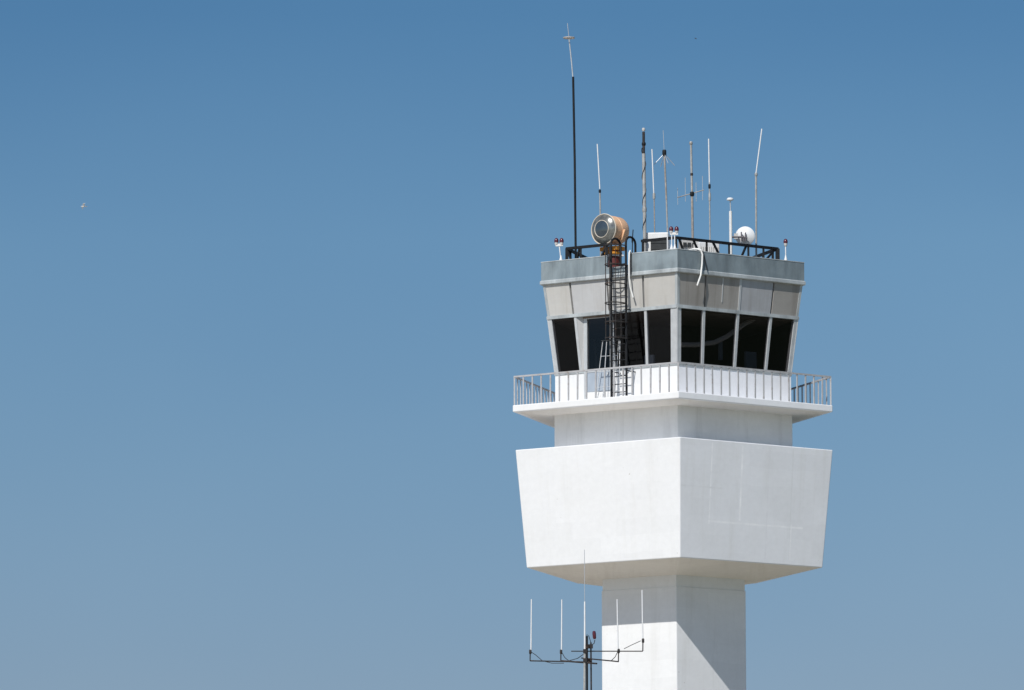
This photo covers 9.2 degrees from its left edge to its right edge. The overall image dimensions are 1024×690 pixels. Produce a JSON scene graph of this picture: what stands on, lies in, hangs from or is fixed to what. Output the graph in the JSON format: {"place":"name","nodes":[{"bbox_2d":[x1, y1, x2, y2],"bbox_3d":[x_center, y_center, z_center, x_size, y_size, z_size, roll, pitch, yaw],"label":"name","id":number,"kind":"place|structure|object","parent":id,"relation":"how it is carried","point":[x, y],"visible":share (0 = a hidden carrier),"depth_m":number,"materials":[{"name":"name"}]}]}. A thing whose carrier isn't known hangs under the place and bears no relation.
{"place":"outdoors","nodes":[
{"label":"outdoors","id":0,"kind":"place"},
{"bbox_2d":[0,0,1023,689],"label":"sky","id":1,"kind":"structure","parent":0,"point":[260,429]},
{"label":"ground","id":2,"kind":"structure","parent":0,"visible":0},
{"bbox_2d":[529,550,643,689],"bbox_3d":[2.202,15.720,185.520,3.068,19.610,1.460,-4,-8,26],"label":"antenna mast","id":3,"kind":"object","parent":2,"relation":"on","point":[586,661],"visible":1,"depth_m":186.40,"materials":[{"name":"grey metal"}]},
{"bbox_2d":[513,248,831,689],"bbox_3d":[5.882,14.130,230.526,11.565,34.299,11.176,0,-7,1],"label":"control tower","id":4,"kind":"structure","parent":2,"relation":"on","point":[684,484],"depth_m":229.15,"materials":[{"name":"white paint"}]},
{"bbox_2d":[554,238,563,259],"bbox_3d":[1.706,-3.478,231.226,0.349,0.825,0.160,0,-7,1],"label":"obstruction light","id":5,"kind":"object","parent":4,"relation":"on","point":[556,240],"visible":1,"depth_m":231.21,"materials":[{"name":"white metal"}]},
{"bbox_2d":[552,317,578,371],"bbox_3d":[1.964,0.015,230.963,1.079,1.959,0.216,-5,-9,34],"label":"window pane","id":6,"kind":"structure","parent":4,"relation":"in","point":[564,328],"depth_m":230.98,"materials":[{"name":"black glass"}]},
{"bbox_2d":[563,23,576,250],"bbox_3d":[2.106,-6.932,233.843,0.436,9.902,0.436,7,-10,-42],"label":"antenna","id":7,"kind":"object","parent":4,"relation":"on","point":[574,155],"visible":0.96,"depth_m":233.87,"materials":[{"name":"black paint"}]},
{"bbox_2d":[584,316,609,398],"bbox_3d":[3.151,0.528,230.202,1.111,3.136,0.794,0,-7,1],"label":"door","id":8,"kind":"structure","parent":4,"relation":"in","point":[594,328],"depth_m":230.25,"materials":[{"name":"metal"}]},
{"bbox_2d":[597,144,600,255],"bbox_3d":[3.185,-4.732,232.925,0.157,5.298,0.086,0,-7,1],"label":"antenna","id":9,"kind":"object","parent":4,"relation":"on","point":[599,186],"visible":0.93,"depth_m":233.02,"materials":[{"name":"white paint"}]},
{"bbox_2d":[597,339,620,396],"bbox_3d":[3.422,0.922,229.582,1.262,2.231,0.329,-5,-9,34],"label":"stepladder","id":10,"kind":"object","parent":4,"relation":"on","point":[605,364],"visible":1,"depth_m":229.45,"materials":[{"name":"metal"}]},
{"bbox_2d":[591,213,628,267],"bbox_3d":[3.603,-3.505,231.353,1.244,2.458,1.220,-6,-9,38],"label":"rotating beacon","id":11,"kind":"object","parent":4,"relation":"on","point":[606,228],"visible":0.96,"depth_m":231.06,"materials":[{"name":"orange metal"}]},
{"bbox_2d":[612,323,613,366],"bbox_3d":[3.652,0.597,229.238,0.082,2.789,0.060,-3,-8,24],"label":"conduit","id":12,"kind":"object","parent":4,"relation":"on","point":[613,342],"visible":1,"depth_m":229.30,"materials":[{"name":"metal"}]},
{"bbox_2d":[604,236,636,396],"bbox_3d":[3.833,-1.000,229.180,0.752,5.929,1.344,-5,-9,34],"label":"caged ladder","id":13,"kind":"object","parent":4,"relation":"attached to","point":[610,304],"visible":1,"depth_m":229.04,"materials":[{"name":"black metal"}]},
{"bbox_2d":[613,311,645,366],"bbox_3d":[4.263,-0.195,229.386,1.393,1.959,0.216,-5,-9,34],"label":"window pane","id":14,"kind":"structure","parent":4,"relation":"in","point":[635,320],"depth_m":229.35,"materials":[{"name":"black glass"}]},
{"bbox_2d":[628,250,633,297],"bbox_3d":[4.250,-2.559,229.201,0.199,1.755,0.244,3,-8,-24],"label":"hose","id":15,"kind":"object","parent":4,"relation":"hanging from","point":[629,272],"visible":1,"depth_m":229.15,"materials":[{"name":"white plastic"}]},
{"bbox_2d":[641,128,646,251],"bbox_3d":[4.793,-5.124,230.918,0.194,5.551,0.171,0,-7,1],"label":"antenna","id":16,"kind":"object","parent":4,"relation":"on","point":[644,209],"visible":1,"depth_m":230.95,"materials":[{"name":"grey metal"}]},
{"bbox_2d":[651,149,654,232],"bbox_3d":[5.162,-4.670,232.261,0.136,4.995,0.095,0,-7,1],"label":"antenna","id":17,"kind":"object","parent":4,"relation":"on","point":[653,189],"visible":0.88,"depth_m":232.37,"materials":[{"name":"white metal"}]},
{"bbox_2d":[646,232,669,250],"bbox_3d":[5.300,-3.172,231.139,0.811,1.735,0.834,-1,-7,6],"label":"air conditioner","id":18,"kind":"object","parent":4,"relation":"on","point":[656,245],"visible":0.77,"depth_m":230.83,"materials":[{"name":"white metal"}]},
{"bbox_2d":[647,308,670,363],"bbox_3d":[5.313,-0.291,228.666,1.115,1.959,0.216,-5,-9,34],"label":"window pane","id":19,"kind":"structure","parent":4,"relation":"in","point":[659,321],"depth_m":228.68,"materials":[{"name":"black glass"}]},
{"bbox_2d":[655,131,674,231],"bbox_3d":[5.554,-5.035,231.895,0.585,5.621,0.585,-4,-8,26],"label":"antenna","id":20,"kind":"object","parent":4,"relation":"on","point":[664,154],"visible":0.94,"depth_m":232.00,"materials":[{"name":"metal"}]},
{"bbox_2d":[565,236,779,265],"bbox_3d":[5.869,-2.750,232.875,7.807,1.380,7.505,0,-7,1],"label":"guard rail","id":21,"kind":"object","parent":4,"relation":"on","point":[569,251],"visible":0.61,"depth_m":231.14,"materials":[{"name":"black metal"}]},
{"bbox_2d":[669,226,678,248],"bbox_3d":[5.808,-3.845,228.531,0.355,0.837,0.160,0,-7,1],"label":"obstruction light","id":22,"kind":"object","parent":4,"relation":"on","point":[676,229],"visible":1,"depth_m":228.51,"materials":[{"name":"white metal"}]},
{"bbox_2d":[678,240,697,249],"bbox_3d":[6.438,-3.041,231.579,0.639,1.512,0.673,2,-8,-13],"label":"equipment cabinet","id":23,"kind":"object","parent":4,"relation":"on","point":[687,244],"visible":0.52,"depth_m":231.37,"materials":[{"name":"metal"}]},
{"bbox_2d":[677,141,703,237],"bbox_3d":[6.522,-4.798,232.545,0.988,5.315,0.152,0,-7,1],"label":"antenna","id":24,"kind":"object","parent":4,"relation":"on","point":[691,194],"visible":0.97,"depth_m":232.62,"materials":[{"name":"grey metal"}]},
{"bbox_2d":[681,308,701,363],"bbox_3d":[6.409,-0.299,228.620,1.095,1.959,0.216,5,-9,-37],"label":"window pane","id":25,"kind":"structure","parent":4,"relation":"in","point":[691,319],"depth_m":228.63,"materials":[{"name":"black glass"}]},
{"bbox_2d":[689,248,702,285],"bbox_3d":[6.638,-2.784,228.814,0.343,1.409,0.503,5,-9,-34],"label":"hose","id":26,"kind":"object","parent":4,"relation":"hanging from","point":[701,263],"visible":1,"depth_m":228.74,"materials":[{"name":"white plastic"}]},
{"bbox_2d":[693,242,718,252],"bbox_3d":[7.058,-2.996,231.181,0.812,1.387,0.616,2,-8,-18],"label":"air conditioner","id":27,"kind":"object","parent":4,"relation":"on","point":[702,246],"visible":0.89,"depth_m":230.96,"materials":[{"name":"white metal"}]},
{"bbox_2d":[708,139,710,239],"bbox_3d":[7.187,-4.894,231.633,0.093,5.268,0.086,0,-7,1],"label":"antenna","id":28,"kind":"object","parent":4,"relation":"on","point":[709,194],"visible":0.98,"depth_m":231.69,"materials":[{"name":"white paint"}]},
{"bbox_2d":[704,311,735,366],"bbox_3d":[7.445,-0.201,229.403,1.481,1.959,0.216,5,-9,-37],"label":"window pane","id":29,"kind":"structure","parent":4,"relation":"in","point":[720,327],"depth_m":229.41,"materials":[{"name":"black glass"}]},
{"bbox_2d":[727,197,732,253],"bbox_3d":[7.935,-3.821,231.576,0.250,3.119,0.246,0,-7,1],"label":"antenna","id":30,"kind":"object","parent":4,"relation":"on","point":[730,199],"visible":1,"depth_m":231.60,"materials":[{"name":"white metal"}]},
{"bbox_2d":[732,226,754,243],"bbox_3d":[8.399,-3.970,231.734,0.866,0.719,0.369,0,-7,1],"label":"dish antenna","id":31,"kind":"object","parent":30,"relation":"attached to","point":[745,235],"visible":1,"depth_m":231.74,"materials":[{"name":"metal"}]},
{"bbox_2d":[736,314,768,369],"bbox_3d":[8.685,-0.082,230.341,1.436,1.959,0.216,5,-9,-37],"label":"window pane","id":32,"kind":"structure","parent":4,"relation":"in","point":[753,330],"depth_m":230.36,"materials":[{"name":"black glass"}]},
{"bbox_2d":[755,129,761,256],"bbox_3d":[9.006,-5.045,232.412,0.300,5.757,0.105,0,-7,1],"label":"antenna","id":33,"kind":"object","parent":4,"relation":"on","point":[756,174],"visible":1,"depth_m":232.42,"materials":[{"name":"grey metal"}]},
{"bbox_2d":[767,317,793,371],"bbox_3d":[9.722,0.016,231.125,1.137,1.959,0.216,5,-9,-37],"label":"window pane","id":34,"kind":"structure","parent":4,"relation":"in","point":[781,329],"depth_m":231.15,"materials":[{"name":"black glass"}]},
{"bbox_2d":[783,239,787,259],"bbox_3d":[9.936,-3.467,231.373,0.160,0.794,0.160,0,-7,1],"label":"obstruction light","id":35,"kind":"object","parent":4,"relation":"on","point":[785,241],"visible":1,"depth_m":231.34,"materials":[{"name":"white metal"}]}
]}

